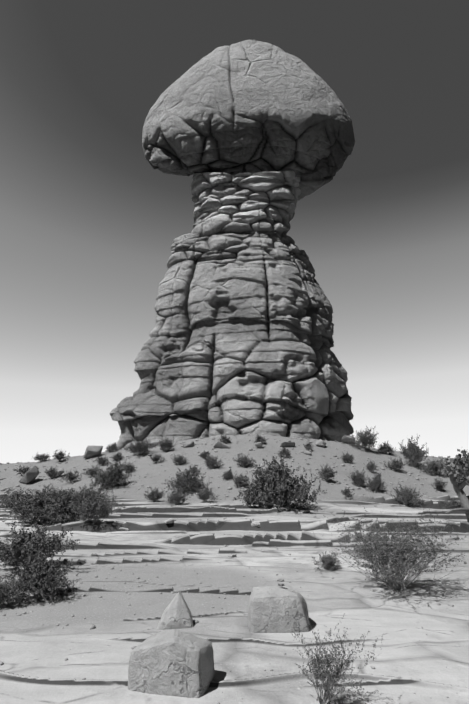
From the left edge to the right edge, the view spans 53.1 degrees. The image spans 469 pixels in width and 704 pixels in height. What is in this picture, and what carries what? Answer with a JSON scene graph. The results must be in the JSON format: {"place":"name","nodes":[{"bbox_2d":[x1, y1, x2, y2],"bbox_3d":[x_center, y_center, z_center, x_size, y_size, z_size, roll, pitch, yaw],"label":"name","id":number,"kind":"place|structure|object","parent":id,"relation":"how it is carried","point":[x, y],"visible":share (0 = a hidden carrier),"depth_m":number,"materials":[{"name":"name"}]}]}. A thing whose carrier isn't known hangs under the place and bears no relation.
{"place":"outdoors","nodes":[
{"label":"outdoors","id":0,"kind":"place"},
{"bbox_2d":[0,434,468,703],"bbox_3d":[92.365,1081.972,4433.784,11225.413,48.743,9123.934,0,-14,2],"label":"ground","id":1,"kind":"structure","parent":0,"point":[35,668],"depth_m":6.28,"materials":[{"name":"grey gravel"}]},
{"bbox_2d":[0,574,31,607],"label":"shrub","id":2,"kind":"object","parent":1,"relation":"on","point":[6,593],"visible":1,"depth_m":5.42,"materials":[{"name":"grey plant"}]},
{"bbox_2d":[0,486,35,507],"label":"shrub","id":3,"kind":"object","parent":1,"relation":"on","point":[12,496],"visible":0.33,"depth_m":15.96,"materials":[{"name":"grey plant"}]},
{"bbox_2d":[13,464,30,475],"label":"shrub","id":4,"kind":"object","parent":1,"relation":"on","point":[23,470],"visible":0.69,"depth_m":25.36,"materials":[{"name":"grey plant"}]},
{"bbox_2d":[19,465,38,483],"bbox_3d":[-10.631,6.317,24.121,1.033,0.960,0.892,-9,-17,32],"label":"stone","id":5,"kind":"object","parent":1,"relation":"on","point":[30,475],"visible":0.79,"depth_m":23.80,"materials":[{"name":"grey stone"}]},
{"bbox_2d":[0,485,64,523],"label":"shrub","id":6,"kind":"object","parent":1,"relation":"on","point":[26,506],"visible":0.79,"depth_m":12.62,"materials":[{"name":"grey plant"}]},
{"bbox_2d":[0,518,79,574],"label":"shrub","id":7,"kind":"object","parent":1,"relation":"on","point":[15,553],"visible":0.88,"depth_m":7.17,"materials":[{"name":"grey plant"}]},
{"bbox_2d":[0,548,80,605],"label":"shrub","id":8,"kind":"object","parent":1,"relation":"on","point":[40,580],"visible":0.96,"depth_m":5.75,"materials":[{"name":"grey plant"}]},
{"bbox_2d":[32,452,49,461],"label":"shrub","id":9,"kind":"object","parent":1,"relation":"on","point":[44,457],"visible":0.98,"depth_m":29.26,"materials":[{"name":"grey plant"}]},
{"bbox_2d":[44,465,59,478],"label":"shrub","id":10,"kind":"object","parent":1,"relation":"on","point":[52,473],"visible":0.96,"depth_m":24.17,"materials":[{"name":"grey plant"}]},
{"bbox_2d":[33,483,81,500],"bbox_3d":[-6.208,5.145,16.772,1.950,0.911,1.921,2,-14,-9],"label":"shrub","id":11,"kind":"object","parent":1,"relation":"on","point":[56,493],"visible":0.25,"depth_m":16.68,"materials":[{"name":"grey plant"}]},
{"bbox_2d":[57,468,64,476],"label":"stone","id":12,"kind":"object","parent":1,"relation":"on","point":[61,471],"visible":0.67,"depth_m":24.25,"materials":[{"name":"grey stone"}]},
{"bbox_2d":[53,450,69,461],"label":"shrub","id":13,"kind":"object","parent":1,"relation":"on","point":[59,456],"visible":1,"depth_m":28.51,"materials":[{"name":"grey plant"}]},
{"bbox_2d":[32,485,93,525],"bbox_3d":[-4.552,4.363,12.804,2.059,1.420,1.895,12,-18,-40],"label":"shrub","id":14,"kind":"object","parent":1,"relation":"on","point":[67,514],"visible":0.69,"depth_m":12.64,"materials":[{"name":"grey plant"}]},
{"bbox_2d":[57,469,78,482],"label":"shrub","id":15,"kind":"object","parent":1,"relation":"on","point":[70,476],"visible":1,"depth_m":22.53,"materials":[{"name":"grey plant"}]},
{"bbox_2d":[70,485,109,504],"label":"shrub","id":16,"kind":"object","parent":1,"relation":"on","point":[89,492],"visible":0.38,"depth_m":16.97,"materials":[{"name":"grey plant"}]},
{"bbox_2d":[80,467,99,475],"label":"shrub","id":17,"kind":"object","parent":1,"relation":"on","point":[92,470],"visible":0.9,"depth_m":23.38,"materials":[{"name":"grey plant"}]},
{"bbox_2d":[83,446,102,457],"bbox_3d":[-8.635,6.121,28.721,1.221,0.794,0.824,12,-18,-40],"label":"stone","id":18,"kind":"object","parent":1,"relation":"on","point":[91,451],"visible":0.75,"depth_m":28.48,"materials":[{"name":"grey stone"}]},
{"bbox_2d":[66,488,124,523],"bbox_3d":[-3.433,3.795,11.610,1.335,0.818,1.355,12,-18,-40],"label":"shrub","id":19,"kind":"object","parent":1,"relation":"on","point":[100,508],"visible":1,"depth_m":11.38,"materials":[{"name":"grey plant"}]},
{"bbox_2d":[96,455,111,465],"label":"shrub","id":20,"kind":"object","parent":1,"relation":"on","point":[101,460],"visible":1,"depth_m":25.33,"materials":[{"name":"grey plant"}]},
{"bbox_2d":[89,460,134,491],"bbox_3d":[-5.305,5.552,20.677,2.102,1.681,2.284,-2,-14,9],"label":"shrub","id":21,"kind":"object","parent":1,"relation":"on","point":[113,477],"visible":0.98,"depth_m":20.45,"materials":[{"name":"grey plant"}]},
{"bbox_2d":[105,443,118,452],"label":"shrub","id":22,"kind":"object","parent":1,"relation":"on","point":[112,447],"visible":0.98,"depth_m":29.57,"materials":[{"name":"grey plant"}]},
{"bbox_2d":[111,452,123,461],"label":"shrub","id":23,"kind":"object","parent":1,"relation":"on","point":[116,457],"visible":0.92,"depth_m":26.29,"materials":[{"name":"grey plant"}]},
{"bbox_2d":[123,462,137,471],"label":"shrub","id":24,"kind":"object","parent":1,"relation":"on","point":[130,467],"visible":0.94,"depth_m":23.24,"materials":[{"name":"grey plant"}]},
{"bbox_2d":[123,438,156,454],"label":"shrub","id":25,"kind":"object","parent":1,"relation":"on","point":[140,447],"visible":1,"depth_m":26.51,"materials":[{"name":"grey plant"}]},
{"bbox_2d":[144,487,164,501],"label":"shrub","id":26,"kind":"object","parent":1,"relation":"on","point":[153,496],"visible":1,"depth_m":16.86,"materials":[{"name":"grey plant"}]},
{"bbox_2d":[150,439,161,445],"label":"rock","id":27,"kind":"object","parent":1,"relation":"on","point":[155,441],"visible":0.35,"depth_m":28.80,"materials":[{"name":"stone"}]},
{"bbox_2d":[147,452,166,462],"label":"shrub","id":28,"kind":"object","parent":1,"relation":"on","point":[156,458],"visible":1,"depth_m":24.25,"materials":[{"name":"grey plant"}]},
{"bbox_2d":[156,437,176,451],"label":"shrub","id":29,"kind":"object","parent":1,"relation":"on","point":[166,444],"visible":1,"depth_m":26.54,"materials":[{"name":"grey plant"}]},
{"bbox_2d":[164,518,175,522],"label":"stone","id":30,"kind":"object","parent":1,"relation":"on","point":[171,520],"visible":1,"depth_m":11.32,"materials":[{"name":"grey stone"}]},
{"bbox_2d":[128,629,214,697],"bbox_3d":[-0.470,2.336,3.569,0.599,0.402,0.427,-2,-14,9],"label":"boulder","id":31,"kind":"object","parent":1,"relation":"on","point":[174,662],"visible":0.94,"depth_m":3.40,"materials":[{"name":"stone"}]},
{"bbox_2d":[157,592,193,629],"bbox_3d":[-0.611,2.652,4.843,0.374,0.332,0.307,2,-14,-8],"label":"pointed rock","id":32,"kind":"object","parent":1,"relation":"on","point":[176,614],"visible":0.9,"depth_m":4.73,"materials":[{"name":"grey stone"}]},
{"bbox_2d":[161,489,190,504],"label":"shrub","id":33,"kind":"object","parent":1,"relation":"on","point":[176,497],"visible":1,"depth_m":16.29,"materials":[{"name":"grey plant"}]},
{"bbox_2d":[171,454,187,464],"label":"shrub","id":34,"kind":"object","parent":1,"relation":"on","point":[180,459],"visible":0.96,"depth_m":23.18,"materials":[{"name":"grey plant"}]},
{"bbox_2d":[164,468,209,493],"bbox_3d":[-1.898,5.265,18.799,2.081,1.284,1.915,5,-15,-20],"label":"shrub","id":35,"kind":"object","parent":1,"relation":"on","point":[190,481],"visible":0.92,"depth_m":18.48,"materials":[{"name":"grey plant"}]},
{"bbox_2d":[180,441,195,447],"bbox_3d":[-2.662,5.372,27.232,0.998,0.390,1.230,-10,-17,35],"label":"rock","id":36,"kind":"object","parent":1,"relation":"on","point":[188,444],"visible":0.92,"depth_m":27.23,"materials":[{"name":"stone"}]},
{"bbox_2d":[188,464,199,473],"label":"shrub","id":37,"kind":"object","parent":1,"relation":"on","point":[194,469],"visible":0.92,"depth_m":20.91,"materials":[{"name":"grey plant"}]},
{"bbox_2d":[199,450,211,457],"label":"shrub","id":38,"kind":"object","parent":1,"relation":"on","point":[202,454],"visible":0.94,"depth_m":23.70,"materials":[{"name":"grey plant"}]},
{"bbox_2d":[195,486,220,502],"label":"shrub","id":39,"kind":"object","parent":1,"relation":"on","point":[204,495],"visible":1,"depth_m":16.52,"materials":[{"name":"grey plant"}]},
{"bbox_2d":[203,452,224,468],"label":"shrub","id":40,"kind":"object","parent":1,"relation":"on","point":[213,462],"visible":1,"depth_m":21.78,"materials":[{"name":"grey plant"}]},
{"bbox_2d":[213,441,230,448],"bbox_3d":[-0.751,5.109,25.664,1.109,0.433,0.655,-6,-15,24],"label":"rock","id":41,"kind":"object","parent":1,"relation":"on","point":[218,444],"visible":0.85,"depth_m":25.44,"materials":[{"name":"stone"}]},
{"bbox_2d":[220,434,231,443],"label":"shrub","id":42,"kind":"object","parent":1,"relation":"on","point":[225,440],"visible":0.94,"depth_m":26.71,"materials":[{"name":"grey plant"}]},
{"bbox_2d":[222,469,233,480],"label":"shrub","id":43,"kind":"object","parent":1,"relation":"on","point":[228,474],"visible":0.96,"depth_m":19.74,"materials":[{"name":"grey plant"}]},
{"bbox_2d":[110,171,353,449],"bbox_3d":[0.212,-4.871,38.401,17.076,26.645,11.330,-5,-15,21],"label":"rock pedestal","id":44,"kind":"object","parent":1,"relation":"on","point":[240,341],"visible":0.94,"depth_m":34.08,"materials":[{"name":"grey stone"}]},
{"bbox_2d":[142,39,354,199],"bbox_3d":[1.170,-20.871,42.260,18.930,15.920,9.098,0,-14,2],"label":"balanced boulder","id":45,"kind":"object","parent":44,"relation":"on","point":[251,106],"visible":0.85,"depth_m":38.19,"materials":[{"name":"grey stone"}]},
{"bbox_2d":[232,474,248,487],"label":"shrub","id":46,"kind":"object","parent":1,"relation":"on","point":[240,479],"visible":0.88,"depth_m":18.70,"materials":[{"name":"grey plant"}]},
{"bbox_2d":[233,453,256,466],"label":"shrub","id":47,"kind":"object","parent":1,"relation":"on","point":[244,461],"visible":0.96,"depth_m":21.67,"materials":[{"name":"grey plant"}]},
{"bbox_2d":[251,521,259,526],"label":"stone","id":48,"kind":"object","parent":1,"relation":"on","point":[255,524],"visible":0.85,"depth_m":11.40,"materials":[{"name":"grey stone"}]},
{"bbox_2d":[255,442,262,447],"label":"rock","id":49,"kind":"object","parent":1,"relation":"on","point":[258,444],"visible":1,"depth_m":25.34,"materials":[{"name":"stone"}]},
{"bbox_2d":[253,434,266,443],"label":"shrub","id":50,"kind":"object","parent":1,"relation":"on","point":[260,439],"visible":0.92,"depth_m":26.56,"materials":[{"name":"grey plant"}]},
{"bbox_2d":[245,479,280,508],"bbox_3d":[0.915,4.681,15.713,1.471,0.977,1.261,-4,-15,16],"label":"shrub","id":51,"kind":"object","parent":1,"relation":"on","point":[251,488],"visible":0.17,"depth_m":15.55,"materials":[{"name":"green plant"}]},
{"bbox_2d":[248,586,308,632],"bbox_3d":[0.445,2.619,4.790,0.624,0.406,0.424,1,-14,-3],"label":"stone block","id":52,"kind":"object","parent":1,"relation":"on","point":[273,609],"depth_m":4.61,"materials":[{"name":"grey stone"}]},
{"bbox_2d":[233,452,327,516],"bbox_3d":[1.376,4.553,15.347,3.393,2.502,3.122,-7,-15,25],"label":"shrub","id":53,"kind":"object","parent":1,"relation":"on","point":[275,483],"visible":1,"depth_m":15.13,"materials":[{"name":"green plant"}]},
{"bbox_2d":[277,447,290,457],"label":"shrub","id":54,"kind":"object","parent":1,"relation":"on","point":[283,451],"visible":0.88,"depth_m":23.46,"materials":[{"name":"grey plant"}]},
{"bbox_2d":[280,442,295,446],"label":"rock","id":55,"kind":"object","parent":1,"relation":"on","point":[287,444],"visible":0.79,"depth_m":26.09,"materials":[{"name":"stone"}]},
{"bbox_2d":[303,442,313,449],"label":"shrub","id":56,"kind":"object","parent":1,"relation":"on","point":[308,445],"visible":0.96,"depth_m":25.80,"materials":[{"name":"grey plant"}]},
{"bbox_2d":[316,439,325,446],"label":"rock","id":57,"kind":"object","parent":1,"relation":"on","point":[320,442],"visible":1,"depth_m":26.85,"materials":[{"name":"stone"}]},
{"bbox_2d":[314,463,336,481],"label":"shrub","id":58,"kind":"object","parent":1,"relation":"on","point":[326,474],"visible":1,"depth_m":19.74,"materials":[{"name":"grey plant"}]},
{"bbox_2d":[312,550,339,571],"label":"shrub","id":59,"kind":"object","parent":1,"relation":"on","point":[328,563],"visible":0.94,"depth_m":7.30,"materials":[{"name":"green plant"}]},
{"bbox_2d":[292,613,382,703],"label":"shrub","id":60,"kind":"object","parent":1,"relation":"on","point":[332,675],"visible":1,"depth_m":3.17,"materials":[{"name":"grey plant"}]},
{"bbox_2d":[340,486,352,496],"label":"shrub","id":61,"kind":"object","parent":1,"relation":"on","point":[346,492],"visible":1,"depth_m":17.20,"materials":[{"name":"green plant"}]},
{"bbox_2d":[340,452,353,462],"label":"shrub","id":62,"kind":"object","parent":1,"relation":"on","point":[346,457],"visible":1,"depth_m":24.01,"materials":[{"name":"grey plant"}]},
{"bbox_2d":[341,436,355,443],"bbox_3d":[6.912,5.364,28.441,0.864,0.576,0.840,-4,-15,15],"label":"rock","id":63,"kind":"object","parent":1,"relation":"on","point":[345,439],"visible":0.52,"depth_m":28.29,"materials":[{"name":"stone"}]},
{"bbox_2d":[347,467,367,486],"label":"shrub","id":64,"kind":"object","parent":1,"relation":"on","point":[359,479],"visible":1,"depth_m":19.40,"materials":[{"name":"grey plant"}]},
{"bbox_2d":[348,426,377,450],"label":"shrub","id":65,"kind":"object","parent":1,"relation":"on","point":[364,437],"visible":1,"depth_m":27.16,"materials":[{"name":"grey plant"}]},
{"bbox_2d":[366,460,380,472],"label":"shrub","id":66,"kind":"object","parent":1,"relation":"on","point":[371,467],"visible":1,"depth_m":22.27,"materials":[{"name":"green plant"}]},
{"bbox_2d":[365,473,386,491],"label":"shrub","id":67,"kind":"object","parent":1,"relation":"on","point":[375,484],"visible":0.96,"depth_m":18.82,"materials":[{"name":"grey plant"}]},
{"bbox_2d":[371,587,384,592],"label":"stone","id":68,"kind":"object","parent":1,"relation":"on","point":[376,589],"visible":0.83,"depth_m":6.02,"materials":[{"name":"grey stone"}]},
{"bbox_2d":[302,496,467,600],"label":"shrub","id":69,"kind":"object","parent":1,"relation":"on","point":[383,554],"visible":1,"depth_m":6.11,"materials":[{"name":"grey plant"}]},
{"bbox_2d":[376,441,395,454],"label":"shrub","id":70,"kind":"object","parent":1,"relation":"on","point":[385,449],"visible":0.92,"depth_m":27.31,"materials":[{"name":"grey plant"}]},
{"bbox_2d":[384,456,407,471],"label":"shrub","id":71,"kind":"object","parent":1,"relation":"on","point":[396,465],"visible":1,"depth_m":23.50,"materials":[{"name":"grey plant"}]},
{"bbox_2d":[391,482,425,505],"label":"shrub","id":72,"kind":"object","parent":1,"relation":"on","point":[404,495],"visible":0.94,"depth_m":16.54,"materials":[{"name":"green plant"}]},
{"bbox_2d":[398,435,428,466],"bbox_3d":[9.704,5.379,25.424,1.526,1.919,1.768,-4,-15,17],"label":"shrub","id":73,"kind":"object","parent":1,"relation":"on","point":[413,454],"visible":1,"depth_m":25.32,"materials":[{"name":"grey plant"}]},
{"bbox_2d":[417,457,446,474],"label":"shrub","id":74,"kind":"object","parent":1,"relation":"on","point":[434,466],"visible":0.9,"depth_m":23.89,"materials":[{"name":"grey plant"}]},
{"bbox_2d":[428,479,447,490],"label":"shrub","id":75,"kind":"object","parent":1,"relation":"on","point":[439,484],"visible":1,"depth_m":20.55,"materials":[{"name":"grey plant"}]},
{"bbox_2d":[443,497,462,508],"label":"shrub","id":76,"kind":"object","parent":1,"relation":"on","point":[453,504],"visible":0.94,"depth_m":15.94,"materials":[{"name":"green plant"}]},
{"bbox_2d":[438,449,468,521],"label":"juniper","id":77,"kind":"object","parent":1,"relation":"on","point":[463,466],"depth_m":12.92,"materials":[{"name":"grey plant"}]},
{"bbox_2d":[446,464,468,478],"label":"shrub","id":78,"kind":"object","parent":1,"relation":"on","point":[460,473],"visible":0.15,"depth_m":23.48,"materials":[{"name":"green plant"}]},
{"bbox_2d":[0,0,468,463],"label":"sky","id":79,"kind":"structure","parent":0,"point":[88,227],"materials":[{"name":"grey"}]}
]}

